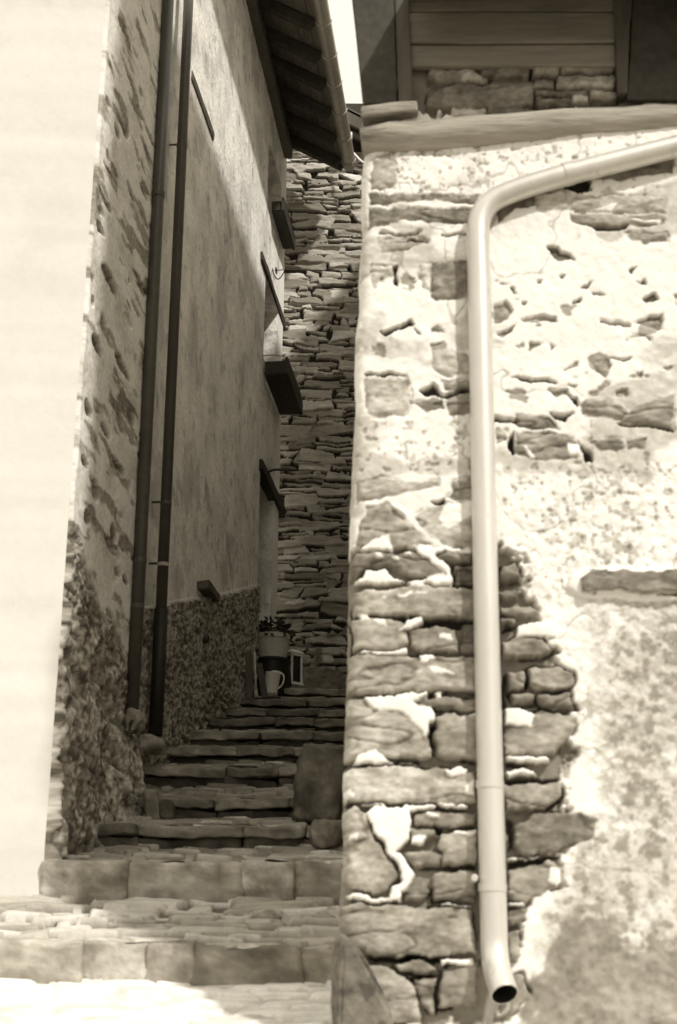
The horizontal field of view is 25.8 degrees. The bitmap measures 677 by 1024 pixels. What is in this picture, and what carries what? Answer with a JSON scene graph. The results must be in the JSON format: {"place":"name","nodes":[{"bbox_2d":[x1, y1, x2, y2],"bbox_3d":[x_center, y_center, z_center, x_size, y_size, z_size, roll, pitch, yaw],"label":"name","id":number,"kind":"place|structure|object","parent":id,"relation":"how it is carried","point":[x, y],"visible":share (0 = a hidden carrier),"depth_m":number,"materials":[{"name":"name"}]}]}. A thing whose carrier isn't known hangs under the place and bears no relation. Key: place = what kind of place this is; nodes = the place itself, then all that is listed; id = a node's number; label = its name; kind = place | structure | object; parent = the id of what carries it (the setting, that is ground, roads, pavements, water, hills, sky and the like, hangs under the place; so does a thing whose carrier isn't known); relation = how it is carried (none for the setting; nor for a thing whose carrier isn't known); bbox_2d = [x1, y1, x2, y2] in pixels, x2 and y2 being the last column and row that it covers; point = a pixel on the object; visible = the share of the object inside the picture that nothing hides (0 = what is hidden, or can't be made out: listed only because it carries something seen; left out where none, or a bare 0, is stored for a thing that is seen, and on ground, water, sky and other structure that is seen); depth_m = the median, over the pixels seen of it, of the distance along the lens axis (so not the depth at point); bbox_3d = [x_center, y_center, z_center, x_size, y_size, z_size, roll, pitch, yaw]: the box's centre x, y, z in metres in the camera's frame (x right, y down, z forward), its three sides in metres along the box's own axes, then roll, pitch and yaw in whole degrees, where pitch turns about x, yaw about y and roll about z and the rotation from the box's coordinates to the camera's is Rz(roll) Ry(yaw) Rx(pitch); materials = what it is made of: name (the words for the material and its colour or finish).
{"place":"outdoors","nodes":[
{"label":"outdoors","id":0,"kind":"place"},
{"bbox_2d":[0,978,331,1023],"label":"path","id":1,"kind":"structure","parent":0,"point":[84,1001],"depth_m":5.54,"materials":[{"name":"beige stone"}]},
{"bbox_2d":[331,934,393,1023],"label":"leaning slab","id":2,"kind":"object","parent":1,"relation":"on","point":[358,995],"depth_m":4.78,"materials":[{"name":"grey stone"}]},
{"bbox_2d":[328,0,362,103],"label":"sky","id":3,"kind":"structure","parent":0,"point":[341,11],"materials":[{"name":"white"}]},
{"bbox_3d":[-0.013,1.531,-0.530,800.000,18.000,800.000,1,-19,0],"label":"ground","id":4,"kind":"structure","parent":0,"visible":0},
{"bbox_2d":[0,0,161,896],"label":"old house","id":5,"kind":"structure","parent":4,"relation":"on","point":[78,92],"depth_m":7.86,"materials":[{"name":"paint"}]},
{"bbox_2d":[124,708,146,733],"bbox_3d":[-1.145,1.176,8.295,0.131,0.149,0.177,1,-19,0],"label":"loose stone","id":6,"kind":"object","parent":5,"relation":"on","point":[138,718],"visible":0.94,"depth_m":8.23,"materials":[{"name":"stone"}]},
{"bbox_2d":[124,0,173,733],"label":"downpipe","id":7,"kind":"object","parent":5,"relation":"attached to","point":[139,558],"visible":0.89,"depth_m":8.90,"materials":[{"name":"metal"}]},
{"bbox_2d":[0,687,345,985],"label":"stone stairway","id":8,"kind":"object","parent":4,"relation":"on","point":[189,889],"visible":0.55,"depth_m":6.80,"materials":[{"name":"stone"}]},
{"bbox_2d":[143,789,160,818],"bbox_3d":[-1.021,1.618,8.113,0.112,0.188,0.101,1,-19,0],"label":"loose stone","id":9,"kind":"object","parent":8,"relation":"on","point":[151,799],"visible":0.74,"depth_m":8.07,"materials":[{"name":"grey stone"}]},
{"bbox_2d":[139,734,164,754],"bbox_3d":[-1.135,1.396,8.877,0.190,0.113,0.204,1,-19,0],"label":"loose stone","id":10,"kind":"object","parent":8,"relation":"on","point":[152,744],"visible":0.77,"depth_m":8.80,"materials":[{"name":"stone"}]},
{"bbox_2d":[159,799,174,818],"bbox_3d":[-0.939,1.630,8.085,0.089,0.114,0.099,1,-19,0],"label":"loose stone","id":11,"kind":"object","parent":8,"relation":"on","point":[166,808],"visible":0.91,"depth_m":8.04,"materials":[{"name":"stone"}]},
{"bbox_2d":[246,652,252,697],"bbox_3d":[-0.737,1.350,12.219,0.074,0.398,0.082,1,-19,0],"label":"board","id":12,"kind":"object","parent":8,"relation":"on","point":[249,677],"visible":1,"depth_m":12.21,"materials":[{"name":"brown wood"}]},
{"bbox_2d":[253,651,258,698],"bbox_3d":[-0.682,1.344,12.201,0.039,0.415,0.124,5,-20,-13],"label":"stick","id":13,"kind":"object","parent":8,"relation":"on","point":[255,682],"visible":1,"depth_m":12.18,"materials":[{"name":"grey wood"}]},
{"bbox_2d":[256,663,267,698],"bbox_3d":[-0.636,1.408,12.305,0.055,0.361,0.257,6,-20,-16],"label":"board","id":14,"kind":"object","parent":8,"relation":"on","point":[262,683],"visible":1,"depth_m":12.28,"materials":[{"name":"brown wood"}]},
{"bbox_2d":[251,909,281,919],"bbox_3d":[-0.316,1.785,6.523,0.138,0.060,0.122,1,-19,0],"label":"loose stone","id":15,"kind":"object","parent":8,"relation":"on","point":[269,913],"visible":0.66,"depth_m":6.48,"materials":[{"name":"grey stone"}]},
{"bbox_2d":[267,692,277,697],"bbox_3d":[-0.561,1.550,12.476,0.099,0.053,0.096,1,-19,0],"label":"loose stone","id":16,"kind":"object","parent":8,"relation":"on","point":[272,694],"visible":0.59,"depth_m":12.44,"materials":[{"name":"stone"}]},
{"bbox_2d":[256,656,291,708],"bbox_3d":[-0.581,1.492,12.975,0.376,0.400,0.376,1,-19,0],"label":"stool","id":17,"kind":"object","parent":8,"relation":"on","point":[277,663],"visible":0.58,"depth_m":12.88,"materials":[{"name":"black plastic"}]},
{"bbox_2d":[258,615,295,657],"bbox_3d":[-0.573,1.109,13.107,0.407,0.410,0.416,1,-19,0],"label":"flowerpot","id":18,"kind":"object","parent":17,"relation":"on","point":[272,641],"visible":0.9,"depth_m":12.98,"materials":[{"name":"ceramic"}]},
{"bbox_2d":[265,670,284,692],"bbox_3d":[-0.590,1.470,12.664,0.152,0.208,0.264,12,-22,-30],"label":"jug","id":19,"kind":"object","parent":8,"relation":"on","point":[272,679],"visible":0.87,"depth_m":12.57,"materials":[{"name":"ceramic"}]},
{"bbox_2d":[287,649,304,687],"bbox_3d":[-0.411,1.403,13.302,0.162,0.331,0.162,15,-24,-36],"label":"lantern","id":20,"kind":"object","parent":8,"relation":"on","point":[294,657],"visible":0.7,"depth_m":13.26,"materials":[{"name":"white paint"}]},
{"bbox_2d":[291,743,343,824],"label":"stone block","id":21,"kind":"structure","parent":8,"relation":"on","point":[318,787],"depth_m":7.79,"materials":[{"name":"stone"}]},
{"bbox_2d":[309,819,342,847],"bbox_3d":[-0.062,1.636,7.494,0.174,0.157,0.184,1,-19,0],"label":"loose stone","id":22,"kind":"object","parent":8,"relation":"on","point":[324,833],"visible":0.91,"depth_m":7.42,"materials":[{"name":"grey stone"}]},
{"bbox_2d":[135,0,355,778],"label":"plastered house","id":23,"kind":"structure","parent":4,"relation":"on","point":[266,95],"depth_m":12.11,"materials":[{"name":"grey paint"}]},
{"bbox_2d":[148,0,192,736],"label":"downpipe","id":24,"kind":"object","parent":23,"relation":"attached to","point":[157,691],"visible":0.98,"depth_m":9.51,"materials":[{"name":"metal"}]},
{"bbox_2d":[257,486,273,626],"bbox_3d":[-0.842,0.763,13.632,0.320,2.165,0.791,-2,-19,6],"label":"doorway","id":25,"kind":"structure","parent":23,"relation":"in","point":[264,578],"depth_m":14.16,"materials":[{"name":"brown wood"}]},
{"bbox_2d":[263,276,277,361],"bbox_3d":[-0.820,-1.736,14.497,0.320,0.861,0.791,-2,-19,6],"label":"window","id":26,"kind":"structure","parent":23,"relation":"in","point":[270,310],"depth_m":14.90,"materials":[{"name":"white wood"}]},
{"bbox_2d":[267,143,280,245],"bbox_3d":[-0.808,-3.215,15.010,0.320,0.737,0.791,-2,-19,6],"label":"window","id":27,"kind":"structure","parent":23,"relation":"in","point":[274,183],"depth_m":15.40,"materials":[{"name":"grey wood"}]},
{"bbox_2d":[266,468,294,476],"bbox_3d":[-0.630,-0.350,13.665,0.215,0.199,0.760,8,-21,-21],"label":"iron bracket","id":28,"kind":"object","parent":23,"relation":"attached to","point":[271,470],"visible":0.85,"depth_m":13.33,"materials":[{"name":"black metal"}]},
{"bbox_2d":[270,195,294,249],"bbox_3d":[-0.562,-2.938,15.049,0.138,0.177,0.828,-2,-19,7],"label":"window box","id":29,"kind":"object","parent":23,"relation":"attached to","point":[282,220],"visible":1,"depth_m":14.93,"materials":[{"name":"brown wood"}]},
{"bbox_2d":[263,354,302,415],"bbox_3d":[-0.535,-1.224,14.384,0.234,0.207,1.028,-2,-19,7],"label":"window box","id":30,"kind":"object","parent":23,"relation":"attached to","point":[283,386],"visible":1,"depth_m":14.20,"materials":[{"name":"brown wood"}]},
{"bbox_2d":[272,267,358,279],"bbox_3d":[0.184,-2.368,14.639,1.715,0.282,0.295,1,-19,0],"label":"clothes line","id":31,"kind":"object","parent":23,"relation":"attached to","point":[275,270],"visible":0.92,"depth_m":14.72,"materials":[{"name":"metal"}]},
{"bbox_2d":[271,103,364,688],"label":"slab stone house","id":32,"kind":"structure","parent":4,"relation":"on","point":[321,308],"depth_m":15.17,"materials":[{"name":"stone"}]},
{"bbox_2d":[339,0,676,1023],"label":"stone house","id":33,"kind":"structure","parent":4,"relation":"on","point":[467,104],"depth_m":5.45,"materials":[{"name":"paint"}]},
{"bbox_2d":[466,135,676,1003],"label":"downpipe","id":34,"kind":"object","parent":33,"relation":"attached to","point":[489,204],"visible":1,"depth_m":5.36,"materials":[{"name":"metal"}]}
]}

